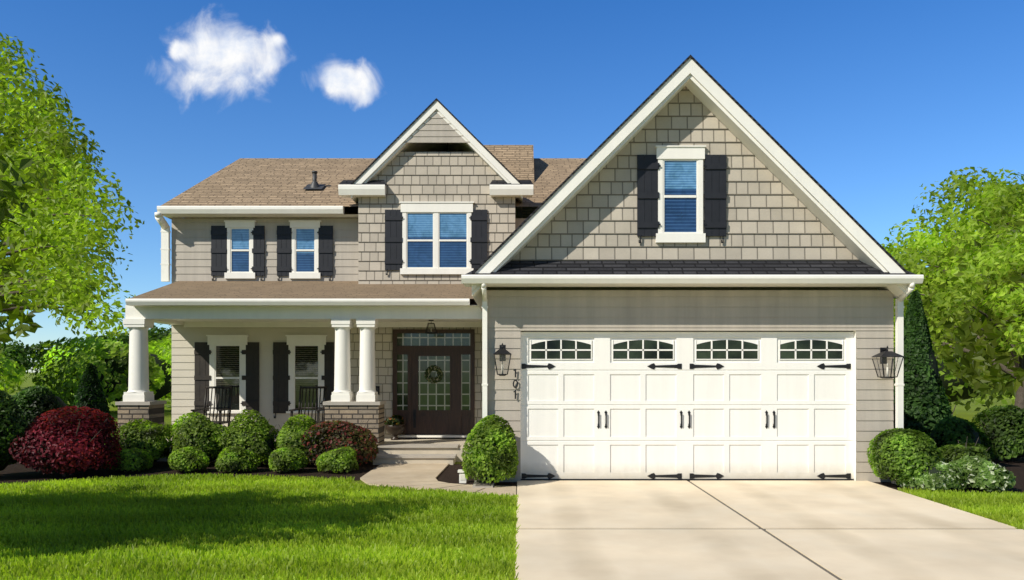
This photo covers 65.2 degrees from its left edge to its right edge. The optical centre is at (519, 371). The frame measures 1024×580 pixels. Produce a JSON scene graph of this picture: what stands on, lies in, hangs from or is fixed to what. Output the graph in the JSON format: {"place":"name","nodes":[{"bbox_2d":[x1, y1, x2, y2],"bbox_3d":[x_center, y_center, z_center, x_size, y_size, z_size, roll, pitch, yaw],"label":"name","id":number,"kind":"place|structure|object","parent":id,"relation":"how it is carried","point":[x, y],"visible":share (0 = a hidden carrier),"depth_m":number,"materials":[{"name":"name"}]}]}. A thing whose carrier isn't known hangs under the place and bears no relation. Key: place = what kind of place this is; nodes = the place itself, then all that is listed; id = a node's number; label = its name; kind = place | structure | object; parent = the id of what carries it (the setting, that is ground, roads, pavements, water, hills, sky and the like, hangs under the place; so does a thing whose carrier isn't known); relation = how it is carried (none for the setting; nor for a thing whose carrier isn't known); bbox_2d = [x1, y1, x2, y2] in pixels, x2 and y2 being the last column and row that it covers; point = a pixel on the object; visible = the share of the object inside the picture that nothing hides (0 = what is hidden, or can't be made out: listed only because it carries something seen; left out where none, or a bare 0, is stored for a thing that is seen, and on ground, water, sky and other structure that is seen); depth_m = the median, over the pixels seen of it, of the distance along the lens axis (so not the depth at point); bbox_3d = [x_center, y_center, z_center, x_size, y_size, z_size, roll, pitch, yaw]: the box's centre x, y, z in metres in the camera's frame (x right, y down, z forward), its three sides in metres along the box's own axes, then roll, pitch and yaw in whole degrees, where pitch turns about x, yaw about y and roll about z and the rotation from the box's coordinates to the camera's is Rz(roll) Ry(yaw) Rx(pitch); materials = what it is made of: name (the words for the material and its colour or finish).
{"place":"outdoors","nodes":[
{"label":"outdoors","id":0,"kind":"place"},
{"bbox_2d":[170,41,186,59],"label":"cloud","id":1,"kind":"structure","parent":0,"point":[176,50],"depth_m":490.00,"materials":[{"name":"white"}]},
{"bbox_2d":[182,24,279,91],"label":"cloud","id":2,"kind":"structure","parent":0,"point":[214,60],"depth_m":420.00,"materials":[{"name":"white"}]},
{"bbox_2d":[271,35,283,45],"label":"cloud","id":3,"kind":"structure","parent":0,"point":[278,40],"depth_m":525.00,"materials":[{"name":"white"}]},
{"bbox_2d":[321,64,375,104],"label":"cloud","id":4,"kind":"structure","parent":0,"point":[358,84],"depth_m":455.00,"materials":[{"name":"white"}]},
{"bbox_2d":[360,464,516,495],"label":"walkway path","id":5,"kind":"structure","parent":0,"point":[420,476],"depth_m":11.71,"materials":[{"name":"concrete"}]},
{"bbox_2d":[1,372,1014,579],"bbox_3d":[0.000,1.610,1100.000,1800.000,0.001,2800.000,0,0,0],"label":"lawn ground","id":6,"kind":"structure","parent":0,"point":[962,412],"depth_m":33.98,"materials":[{"name":"green plant"}]},
{"bbox_2d":[0,316,20,335],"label":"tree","id":7,"kind":"object","parent":6,"relation":"on","point":[2,326],"visible":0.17,"depth_m":29.05,"materials":[{"name":"green plant"}]},
{"bbox_2d":[0,354,27,393],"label":"tree","id":8,"kind":"object","parent":6,"relation":"on","point":[9,384],"visible":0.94,"depth_m":31.72,"materials":[{"name":"green plant"}]},
{"bbox_2d":[0,144,43,245],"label":"oak tree","id":9,"kind":"object","parent":6,"relation":"on","point":[11,195],"visible":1,"depth_m":6.85,"materials":[{"name":"green plant"}]},
{"bbox_2d":[0,340,52,372],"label":"tree","id":10,"kind":"object","parent":6,"relation":"on","point":[18,353],"visible":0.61,"depth_m":68.38,"materials":[{"name":"green plant"}]},
{"bbox_2d":[9,385,71,434],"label":"holly shrub","id":11,"kind":"object","parent":6,"relation":"on","point":[33,402],"visible":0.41,"depth_m":14.18,"materials":[{"name":"green plant"}]},
{"bbox_2d":[0,32,143,353],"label":"maple tree","id":12,"kind":"object","parent":6,"relation":"on","point":[40,244],"visible":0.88,"depth_m":17.97,"materials":[{"name":"green plant"}]},
{"bbox_2d":[32,342,120,404],"bbox_3d":[-18.715,0.156,35.211,5.754,2.966,5.564,0,0,0],"label":"tree","id":13,"kind":"object","parent":6,"relation":"on","point":[55,364],"visible":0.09,"depth_m":33.65,"materials":[{"name":"green plant"}]},
{"bbox_2d":[25,336,171,407],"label":"trees","id":14,"kind":"object","parent":6,"relation":"on","point":[110,361],"visible":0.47,"depth_m":30.34,"materials":[{"name":"green plant"}]},
{"bbox_2d":[86,323,171,344],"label":"tree","id":15,"kind":"object","parent":6,"relation":"on","point":[155,333],"visible":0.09,"depth_m":71.07,"materials":[{"name":"green plant"}]},
{"bbox_2d":[155,331,171,404],"bbox_3d":[-11.236,-0.278,32.616,8.214,3.834,5.491,0,0,23],"label":"tree","id":16,"kind":"object","parent":6,"relation":"on","point":[163,352],"visible":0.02,"depth_m":31.77,"materials":[{"name":"green plant"}]},
{"bbox_2d":[115,305,481,464],"bbox_3d":[-3.860,0.205,15.020,6.702,2.810,2.600,0,0,0],"label":"front porch","id":17,"kind":"object","parent":6,"relation":"on","point":[138,402],"visible":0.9,"depth_m":14.40,"materials":[{"name":"paint"}]},
{"bbox_2d":[191,386,232,425],"bbox_3d":[-5.896,0.815,15.300,0.570,1.078,0.906,0,0,0],"label":"rocking chair","id":18,"kind":"object","parent":17,"relation":"on","point":[220,410],"visible":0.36,"depth_m":15.59,"materials":[{"name":"black wood"}]},
{"bbox_2d":[289,386,326,424],"bbox_3d":[-4.049,0.815,15.300,0.570,1.078,0.906,0,0,0],"label":"rocking chair","id":19,"kind":"object","parent":17,"relation":"on","point":[318,410],"visible":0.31,"depth_m":15.60,"materials":[{"name":"black wood"}]},
{"bbox_2d":[385,424,404,439],"bbox_3d":[-2.488,1.205,15.950,0.400,0.310,0.400,0,0,0],"label":"planter urn","id":20,"kind":"object","parent":17,"relation":"on","point":[395,431],"depth_m":15.82,"materials":[{"name":"grey stone"}]},
{"bbox_2d":[384,415,403,425],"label":"planter plant","id":21,"kind":"object","parent":20,"relation":"in","point":[395,420],"visible":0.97,"depth_m":15.87,"materials":[{"name":"green plant"}]},
{"bbox_2d":[425,320,436,333],"bbox_3d":[-1.720,-0.872,15.500,0.214,0.277,0.214,0,0,0],"label":"porch ceiling light","id":22,"kind":"object","parent":17,"relation":"hanging from","point":[431,332],"visible":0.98,"depth_m":15.43,"materials":[{"name":"black metal"}]},
{"bbox_2d":[171,86,893,481],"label":"house walls","id":23,"kind":"structure","parent":6,"relation":"on","point":[771,216],"depth_m":11.63,"materials":[{"name":"beige wood"}]},
{"bbox_2d":[376,386,379,394],"bbox_3d":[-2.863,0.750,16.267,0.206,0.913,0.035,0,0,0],"label":"doorbell plate","id":24,"kind":"object","parent":23,"relation":"attached to","point":[378,389],"visible":0.51,"depth_m":16.25,"materials":[{"name":"black metal"}]},
{"bbox_2d":[393,329,474,438],"bbox_3d":[-1.755,0.261,16.260,1.663,2.239,0.140,0,0,0],"label":"front door","id":25,"kind":"structure","parent":23,"relation":"attached to","point":[422,405],"depth_m":16.25,"materials":[{"name":"brown wood"}]},
{"bbox_2d":[424,365,443,383],"bbox_3d":[-1.745,0.051,16.208,0.391,0.384,0.100,0,0,0],"label":"door wreath","id":26,"kind":"object","parent":25,"relation":"attached to","point":[428,371],"depth_m":16.19,"materials":[{"name":"green plant"}]},
{"bbox_2d":[206,145,705,412],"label":"house windows","id":27,"kind":"structure","parent":23,"relation":"in","point":[436,236],"depth_m":15.88,"materials":[{"name":"glass"}]},
{"bbox_2d":[194,155,726,417],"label":"window shutters","id":28,"kind":"object","parent":23,"relation":"attached to","point":[715,198],"visible":0.88,"depth_m":16.24,"materials":[{"name":"black wood"}]},
{"bbox_2d":[493,343,510,375],"bbox_3d":[-0.252,-0.174,11.481,0.269,0.473,0.271,0,0,0],"label":"wall lantern","id":29,"kind":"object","parent":23,"relation":"attached to","point":[502,352],"depth_m":11.41,"materials":[{"name":"black metal"}]},
{"bbox_2d":[513,369,517,398],"bbox_3d":[-0.066,0.178,11.591,0.080,0.434,0.006,0,0,0],"label":"house number","id":30,"kind":"object","parent":23,"relation":"attached to","point":[513,384],"visible":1,"depth_m":11.59,"materials":[{"name":"black metal"}]},
{"bbox_2d":[125,54,923,310],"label":"house roof","id":31,"kind":"structure","parent":23,"relation":"on","point":[544,192],"depth_m":14.10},
{"bbox_2d":[303,171,325,188],"bbox_3d":[-4.430,-4.107,17.260,0.400,0.430,0.400,0,0,0],"label":"roof vent pipe","id":32,"kind":"object","parent":31,"relation":"attached to","point":[314,184],"visible":1,"depth_m":17.22,"materials":[{"name":"metal"}]},
{"bbox_2d":[155,212,928,489],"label":"downspouts","id":33,"kind":"object","parent":23,"relation":"attached to","point":[165,249],"visible":0.7,"depth_m":11.53,"materials":[{"name":"metal"}]},
{"bbox_2d":[521,332,853,479],"bbox_3d":[2.446,0.504,11.718,4.877,2.172,0.034,0,0,0],"label":"garage door","id":34,"kind":"structure","parent":23,"relation":"attached to","point":[727,435],"depth_m":11.72,"materials":[{"name":"white wood"}]},
{"bbox_2d":[522,363,850,478],"bbox_3d":[2.431,0.725,11.690,4.815,1.696,0.030,0,0,0],"label":"garage door hardware","id":35,"kind":"object","parent":34,"relation":"attached to","point":[692,475],"visible":1,"depth_m":11.70,"materials":[{"name":"black metal"}]},
{"bbox_2d":[872,346,904,378],"bbox_3d":[5.272,-0.136,11.480,0.347,0.473,0.347,0,0,0],"label":"wall lantern","id":36,"kind":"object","parent":23,"relation":"attached to","point":[884,354],"depth_m":11.46,"materials":[{"name":"black metal"}]},
{"bbox_2d":[881,167,1023,410],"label":"tree","id":37,"kind":"object","parent":6,"relation":"on","point":[970,288],"visible":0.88,"depth_m":18.07,"materials":[{"name":"green plant"}]},
{"bbox_2d":[933,338,1015,414],"bbox_3d":[15.673,-1.227,28.312,7.066,5.727,6.133,0,0,-27],"label":"hedge","id":38,"kind":"object","parent":6,"relation":"on","point":[957,391],"visible":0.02,"depth_m":26.57,"materials":[{"name":"green plant"}]},
{"bbox_2d":[974,383,1012,399],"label":"hedge","id":39,"kind":"object","parent":6,"relation":"on","point":[1010,396],"depth_m":28.95,"materials":[{"name":"green plant"}]},
{"bbox_2d":[0,472,1023,579],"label":"lawn grass","id":40,"kind":"structure","parent":0,"point":[67,529],"depth_m":8.00,"materials":[{"name":"green plant"}]},
{"bbox_2d":[0,456,1023,493],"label":"mulch bed soil","id":41,"kind":"structure","parent":0,"point":[17,471],"depth_m":12.59,"materials":[{"name":"brown soil"}]},
{"bbox_2d":[0,390,29,470],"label":"yew shrub","id":42,"kind":"object","parent":41,"relation":"on","point":[11,427],"visible":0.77,"depth_m":11.80,"materials":[{"name":"green plant"}]},
{"bbox_2d":[8,405,122,475],"bbox_3d":[-6.985,1.082,12.251,1.576,1.112,1.641,0,0,0],"label":"red barberry shrub","id":43,"kind":"object","parent":41,"relation":"on","point":[61,446],"visible":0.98,"depth_m":11.98,"materials":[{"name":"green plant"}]},
{"bbox_2d":[68,363,119,468],"bbox_3d":[-7.265,0.761,13.516,1.058,1.834,1.135,0,0,0],"label":"arborvitae shrub","id":44,"kind":"object","parent":41,"relation":"on","point":[90,393],"visible":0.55,"depth_m":13.38,"materials":[{"name":"green plant"}]},
{"bbox_2d":[105,447,153,472],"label":"boxwood shrub","id":45,"kind":"object","parent":41,"relation":"on","point":[134,458],"visible":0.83,"depth_m":12.58,"materials":[{"name":"green plant"}]},
{"bbox_2d":[104,418,181,461],"bbox_3d":[-6.325,1.214,13.575,1.092,0.843,1.117,0,0,0],"label":"hedge shrub","id":46,"kind":"object","parent":41,"relation":"on","point":[149,436],"visible":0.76,"depth_m":13.39,"materials":[{"name":"green plant"}]},
{"bbox_2d":[168,446,209,472],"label":"boxwood shrub","id":47,"kind":"object","parent":41,"relation":"on","point":[190,459],"visible":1,"depth_m":12.57,"materials":[{"name":"green plant"}]},
{"bbox_2d":[171,412,230,461],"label":"hedge shrub","id":48,"kind":"object","parent":41,"relation":"on","point":[199,430],"visible":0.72,"depth_m":13.38,"materials":[{"name":"green plant"}]},
{"bbox_2d":[215,445,260,472],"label":"boxwood shrub","id":49,"kind":"object","parent":41,"relation":"on","point":[233,459],"visible":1,"depth_m":12.59,"materials":[{"name":"green plant"}]},
{"bbox_2d":[214,409,279,463],"bbox_3d":[-4.654,1.132,13.639,1.163,1.007,1.123,0,0,0],"label":"hedge shrub","id":50,"kind":"object","parent":41,"relation":"on","point":[258,436],"visible":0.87,"depth_m":13.38,"materials":[{"name":"green plant"}]},
{"bbox_2d":[268,446,309,472],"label":"boxwood shrub","id":51,"kind":"object","parent":41,"relation":"on","point":[286,459],"visible":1,"depth_m":12.55,"materials":[{"name":"green plant"}]},
{"bbox_2d":[272,414,323,462],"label":"hedge shrub","id":52,"kind":"object","parent":41,"relation":"on","point":[291,433],"visible":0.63,"depth_m":13.41,"materials":[{"name":"green plant"}]},
{"bbox_2d":[315,446,358,472],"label":"boxwood shrub","id":53,"kind":"object","parent":41,"relation":"on","point":[343,459],"visible":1,"depth_m":12.55,"materials":[{"name":"green plant"}]},
{"bbox_2d":[300,415,378,466],"bbox_3d":[-2.994,1.184,13.460,1.306,0.904,1.220,0,0,29],"label":"weigela shrub","id":54,"kind":"object","parent":41,"relation":"on","point":[336,434],"visible":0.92,"depth_m":13.16,"materials":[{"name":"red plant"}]},
{"bbox_2d":[458,469,466,482],"bbox_3d":[-0.824,1.515,11.550,0.140,0.190,0.140,0,0,0],"label":"path light","id":55,"kind":"object","parent":41,"relation":"on","point":[462,479],"visible":0.68,"depth_m":11.50,"materials":[{"name":"white plastic"}]},
{"bbox_2d":[461,414,518,482],"bbox_3d":[-0.420,1.114,11.281,0.817,1.039,0.958,0,0,0],"label":"bush","id":56,"kind":"object","parent":41,"relation":"on","point":[491,453],"visible":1,"depth_m":10.98,"materials":[{"name":"green plant"}]},
{"bbox_2d":[867,428,945,481],"bbox_3d":[5.415,1.209,11.182,1.028,0.851,0.961,0,0,0],"label":"bush","id":57,"kind":"object","parent":41,"relation":"on","point":[905,450],"visible":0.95,"depth_m":10.95,"materials":[{"name":"green plant"}]},
{"bbox_2d":[893,290,952,436],"bbox_3d":[8.211,0.022,16.570,1.719,3.432,1.524,0,0,0],"label":"spruce tree","id":58,"kind":"object","parent":41,"relation":"on","point":[927,407],"visible":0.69,"depth_m":16.21,"materials":[{"name":"green plant"}]},
{"bbox_2d":[894,459,969,490],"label":"hydrangea shrub","id":59,"kind":"object","parent":41,"relation":"on","point":[940,475],"visible":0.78,"depth_m":10.69,"materials":[{"name":"green plant"}]},
{"bbox_2d":[929,416,993,461],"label":"bush","id":60,"kind":"object","parent":41,"relation":"on","point":[950,430],"visible":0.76,"depth_m":13.31,"materials":[{"name":"green plant"}]},
{"bbox_2d":[935,436,990,462],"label":"bush","id":61,"kind":"object","parent":41,"relation":"on","point":[951,453],"visible":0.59,"depth_m":11.74,"materials":[{"name":"green plant"}]},
{"bbox_2d":[951,455,1015,491],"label":"hydrangea shrub","id":62,"kind":"object","parent":41,"relation":"on","point":[984,474],"visible":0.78,"depth_m":10.59,"materials":[{"name":"green plant"}]},
{"bbox_2d":[971,404,1023,460],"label":"bush","id":63,"kind":"object","parent":41,"relation":"on","point":[1005,433],"visible":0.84,"depth_m":14.05,"materials":[{"name":"green plant"}]},
{"bbox_2d":[0,0,1023,371],"label":"sky","id":64,"kind":"structure","parent":0,"point":[878,101],"materials":[{"name":"blue"}]},
{"bbox_2d":[515,480,1023,579],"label":"driveway pavement","id":65,"kind":"structure","parent":0,"point":[715,530],"depth_m":7.84,"materials":[{"name":"concrete"}]}
]}

